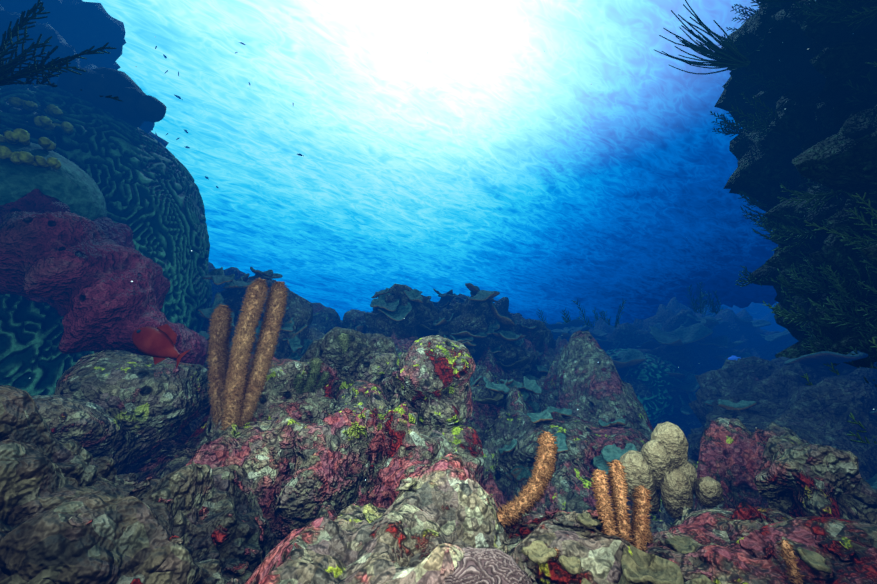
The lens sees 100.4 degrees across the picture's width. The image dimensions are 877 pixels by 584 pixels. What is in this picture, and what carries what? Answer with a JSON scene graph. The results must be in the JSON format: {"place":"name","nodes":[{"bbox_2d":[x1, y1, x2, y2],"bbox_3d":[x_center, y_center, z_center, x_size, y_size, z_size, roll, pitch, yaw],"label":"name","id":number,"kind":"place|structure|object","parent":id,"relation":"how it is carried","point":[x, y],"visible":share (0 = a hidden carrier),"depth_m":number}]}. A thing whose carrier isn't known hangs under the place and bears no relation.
{"place":"outdoors","nodes":[
{"label":"outdoors","id":0,"kind":"place"},
{"bbox_2d":[132,324,188,368],"bbox_3d":[-0.563,0.111,0.739,0.146,0.098,0.022,-3,-25,6],"label":"fish","id":1,"kind":"object","parent":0,"point":[157,344],"visible":1,"depth_m":0.73},
{"bbox_2d":[155,46,218,187],"bbox_3d":[-3.918,-2.381,5.624,0.982,1.828,3.233,15,-29,-29],"label":"fish","id":2,"kind":"object","parent":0,"point":[179,97],"visible":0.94,"depth_m":5.24},
{"bbox_2d":[82,0,777,327],"label":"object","id":3,"kind":"structure","parent":0,"point":[484,157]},
{"bbox_2d":[128,296,809,583],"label":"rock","id":4,"kind":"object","parent":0,"point":[432,522],"depth_m":0.75},
{"bbox_2d":[0,385,139,583],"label":"rock","id":5,"kind":"object","parent":4,"relation":"on","point":[42,468],"visible":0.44,"depth_m":0.42},
{"bbox_2d":[31,395,134,474],"bbox_3d":[-0.828,0.349,0.720,0.322,0.284,0.360,0,-25,1],"label":"rock lump","id":6,"kind":"object","parent":4,"relation":"on","point":[96,430],"visible":0.27,"depth_m":0.72},
{"bbox_2d":[0,0,167,146],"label":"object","id":7,"kind":"object","parent":4,"relation":"on","point":[72,27],"visible":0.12,"depth_m":2.18},
{"bbox_2d":[0,84,211,395],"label":"coral boulder","id":8,"kind":"object","parent":4,"relation":"on","point":[146,184],"visible":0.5,"depth_m":1.43},
{"bbox_2d":[0,97,72,169],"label":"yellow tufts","id":9,"kind":"object","parent":8,"relation":"attached to","point":[20,136],"visible":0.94,"depth_m":1.07},
{"bbox_2d":[0,0,123,101],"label":"sea plume","id":10,"kind":"object","parent":8,"relation":"on","point":[37,69],"visible":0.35,"depth_m":1.48},
{"bbox_2d":[56,67,166,131],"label":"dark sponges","id":11,"kind":"object","parent":8,"relation":"on","point":[138,107],"visible":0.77,"depth_m":1.61},
{"bbox_2d":[54,350,210,464],"bbox_3d":[-0.758,0.292,0.923,0.345,0.264,0.324,0,-25,1],"label":"rock lump","id":12,"kind":"object","parent":4,"relation":"on","point":[149,404],"visible":0.71,"depth_m":0.85},
{"bbox_2d":[0,189,207,365],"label":"encrusting sponge","id":13,"kind":"object","parent":12,"relation":"on","point":[78,273],"visible":0.75,"depth_m":0.94},
{"bbox_2d":[0,142,106,219],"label":"knob coral","id":14,"kind":"object","parent":13,"relation":"on","point":[74,187],"visible":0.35,"depth_m":1.07},
{"bbox_2d":[0,463,276,583],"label":"rock","id":15,"kind":"object","parent":4,"relation":"on","point":[124,536],"visible":0.85,"depth_m":0.40},
{"bbox_2d":[208,262,215,271],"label":"rock lump","id":16,"kind":"object","parent":4,"relation":"on","point":[211,267],"visible":0.04,"depth_m":2.74},
{"bbox_2d":[210,267,245,295],"bbox_3d":[-1.671,-0.016,2.791,0.506,0.341,0.309,-13,-28,25],"label":"plate coral","id":17,"kind":"object","parent":4,"relation":"on","point":[238,273],"visible":0.08,"depth_m":2.64},
{"bbox_2d":[203,342,254,372],"bbox_3d":[-0.888,0.334,1.413,0.350,0.326,0.280,0,-25,1],"label":"rock lump","id":18,"kind":"object","parent":4,"relation":"on","point":[205,365],"visible":0.02,"depth_m":1.34},
{"bbox_2d":[205,278,288,430],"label":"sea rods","id":19,"kind":"object","parent":4,"relation":"on","point":[235,390],"visible":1,"depth_m":0.86},
{"bbox_2d":[205,416,306,488],"bbox_3d":[-0.400,0.536,0.944,0.439,0.406,0.520,-9,-26,18],"label":"rock","id":20,"kind":"object","parent":4,"relation":"on","point":[249,438],"visible":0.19,"depth_m":0.77},
{"bbox_2d":[201,274,312,358],"bbox_3d":[-0.911,0.270,1.783,0.522,0.800,0.457,0,-25,1],"label":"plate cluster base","id":21,"kind":"object","parent":4,"relation":"on","point":[300,310],"visible":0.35,"depth_m":1.78},
{"bbox_2d":[206,354,338,439],"bbox_3d":[-0.429,0.318,0.999,0.330,0.274,0.299,0,-25,1],"label":"rock lump","id":22,"kind":"object","parent":4,"relation":"on","point":[281,397],"visible":0.42,"depth_m":0.94},
{"bbox_2d":[292,332,366,393],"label":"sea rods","id":23,"kind":"object","parent":22,"relation":"on","point":[343,339],"visible":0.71,"depth_m":0.99},
{"bbox_2d":[306,327,324,340],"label":"rock lump","id":24,"kind":"object","parent":4,"relation":"on","point":[313,333],"visible":0.1,"depth_m":1.94},
{"bbox_2d":[309,303,342,333],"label":"rock lump","id":25,"kind":"object","parent":4,"relation":"on","point":[325,320],"visible":0.17,"depth_m":2.52},
{"bbox_2d":[299,327,372,376],"bbox_3d":[-0.328,0.286,1.240,0.311,0.296,0.270,-10,-27,20],"label":"rock lump","id":26,"kind":"object","parent":4,"relation":"on","point":[326,349],"visible":0.25,"depth_m":1.16},
{"bbox_2d":[356,350,398,385],"bbox_3d":[-0.235,0.287,1.255,0.263,0.230,0.231,0,-25,1],"label":"rock lump","id":27,"kind":"object","parent":26,"relation":"on","point":[376,367],"visible":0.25,"depth_m":1.16},
{"bbox_2d":[341,309,365,329],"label":"rock lump","id":28,"kind":"object","parent":4,"relation":"on","point":[351,316],"visible":0.21,"depth_m":2.42},
{"bbox_2d":[347,328,398,357],"bbox_3d":[-0.307,0.283,1.373,0.341,0.286,0.325,0,-25,1],"label":"rock lump","id":29,"kind":"object","parent":4,"relation":"on","point":[381,343],"visible":0.08,"depth_m":1.27},
{"bbox_2d":[273,380,484,541],"bbox_3d":[-0.119,0.534,0.917,0.506,0.629,0.607,0,-25,1],"label":"rock","id":30,"kind":"object","parent":4,"relation":"on","point":[326,470],"visible":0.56,"depth_m":0.78},
{"bbox_2d":[198,267,637,490],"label":"plate corals","id":31,"kind":"object","parent":4,"relation":"on","point":[396,312],"visible":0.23,"depth_m":1.71},
{"bbox_2d":[379,335,475,426],"bbox_3d":[-0.038,0.289,1.111,0.295,0.278,0.296,0,-25,1],"label":"rock lump","id":32,"kind":"object","parent":4,"relation":"on","point":[429,381],"visible":0.77,"depth_m":1.01},
{"bbox_2d":[342,284,555,376],"bbox_3d":[0.057,0.566,2.482,1.439,1.348,1.326,0,-25,1],"label":"mound","id":33,"kind":"object","parent":4,"relation":"on","point":[472,317],"visible":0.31,"depth_m":2.10},
{"bbox_2d":[68,346,873,583],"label":"encrusting plates","id":34,"kind":"object","parent":4,"relation":"on","point":[758,544],"visible":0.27,"depth_m":0.50},
{"bbox_2d":[443,547,532,583],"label":"brain coral","id":35,"kind":"object","parent":4,"relation":"on","point":[483,566],"visible":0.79,"depth_m":0.38},
{"bbox_2d":[503,390,536,412],"bbox_3d":[0.281,0.660,1.828,0.495,0.399,0.551,0,-25,1],"label":"head","id":36,"kind":"object","parent":4,"relation":"on","point":[530,410],"depth_m":1.66},
{"bbox_2d":[496,510,632,583],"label":"rock","id":37,"kind":"object","parent":4,"relation":"on","point":[597,552],"visible":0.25,"depth_m":0.41},
{"bbox_2d":[482,413,649,477],"bbox_3d":[0.473,0.627,1.380,0.669,0.330,0.578,0,-25,1],"label":"rock","id":38,"kind":"object","parent":4,"relation":"on","point":[528,431],"visible":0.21,"depth_m":1.22},
{"bbox_2d":[418,324,831,583],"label":"saucer corals","id":39,"kind":"object","parent":4,"relation":"on","point":[638,566],"visible":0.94,"depth_m":0.39},
{"bbox_2d":[606,348,694,423],"bbox_3d":[1.482,0.821,2.930,0.881,0.683,0.869,0,-25,1],"label":"coral boulder","id":40,"kind":"object","parent":4,"relation":"on","point":[655,377],"visible":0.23,"depth_m":2.56},
{"bbox_2d":[497,430,805,583],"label":"sponges","id":41,"kind":"object","parent":4,"relation":"on","point":[531,493],"visible":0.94,"depth_m":0.44},
{"bbox_2d":[620,422,722,518],"bbox_3d":[0.437,0.343,0.707,0.162,0.172,0.078,-9,-26,18],"label":"coral","id":42,"kind":"object","parent":4,"relation":"on","point":[661,464],"visible":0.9,"depth_m":0.69},
{"bbox_2d":[553,297,798,437],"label":"ridge","id":43,"kind":"structure","parent":4,"relation":"on","point":[671,316],"depth_m":3.06},
{"bbox_2d":[536,282,722,330],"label":"ridge plumes","id":44,"kind":"object","parent":43,"relation":"on","point":[713,309],"visible":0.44,"depth_m":4.80},
{"bbox_2d":[543,305,876,490],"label":"plate corals","id":45,"kind":"object","parent":4,"relation":"on","point":[696,330],"visible":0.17,"depth_m":2.73},
{"bbox_2d":[643,506,876,583],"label":"rock","id":46,"kind":"object","parent":4,"relation":"on","point":[713,534],"visible":0.75,"depth_m":0.41},
{"bbox_2d":[686,356,876,479],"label":"rock","id":47,"kind":"object","parent":4,"relation":"on","point":[779,392],"visible":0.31,"depth_m":1.28},
{"bbox_2d":[714,0,876,237],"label":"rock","id":48,"kind":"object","parent":4,"relation":"on","point":[828,64],"depth_m":1.75},
{"bbox_2d":[654,0,750,74],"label":"soft coral","id":49,"kind":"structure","parent":48,"relation":"attached to","point":[733,58],"depth_m":1.78},
{"bbox_2d":[710,0,876,443],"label":"wall gorgonians","id":50,"kind":"object","parent":48,"relation":"attached to","point":[846,291],"depth_m":1.53},
{"bbox_2d":[747,101,876,363],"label":"wall","id":51,"kind":"structure","parent":48,"relation":"attached to","point":[832,156],"depth_m":1.44},
{"bbox_2d":[753,436,876,523],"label":"rock lump","id":52,"kind":"object","parent":4,"relation":"on","point":[795,476],"visible":0.73,"depth_m":0.56},
{"bbox_2d":[807,233,876,340],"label":"sea fan","id":53,"kind":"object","parent":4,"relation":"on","point":[834,252],"depth_m":1.50},
{"bbox_3d":[-0.353,0.356,1.325,0.314,0.334,0.355,0,-25,1],"label":"rock","id":54,"kind":"object","parent":4,"relation":"on","visible":0},
{"bbox_2d":[333,367,355,390],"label":"rock lump","id":55,"kind":"object","parent":54,"relation":"on","point":[343,382],"visible":0.15,"depth_m":1.12},
{"bbox_2d":[728,355,740,359],"bbox_3d":[1.354,0.485,1.340,0.328,0.553,0.085,-21,-32,38],"label":"fish","id":56,"kind":"object","parent":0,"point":[732,357],"visible":0.15,"depth_m":1.51},
{"bbox_2d":[697,302,785,331],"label":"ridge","id":57,"kind":"structure","parent":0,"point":[767,315],"depth_m":6.39}
]}

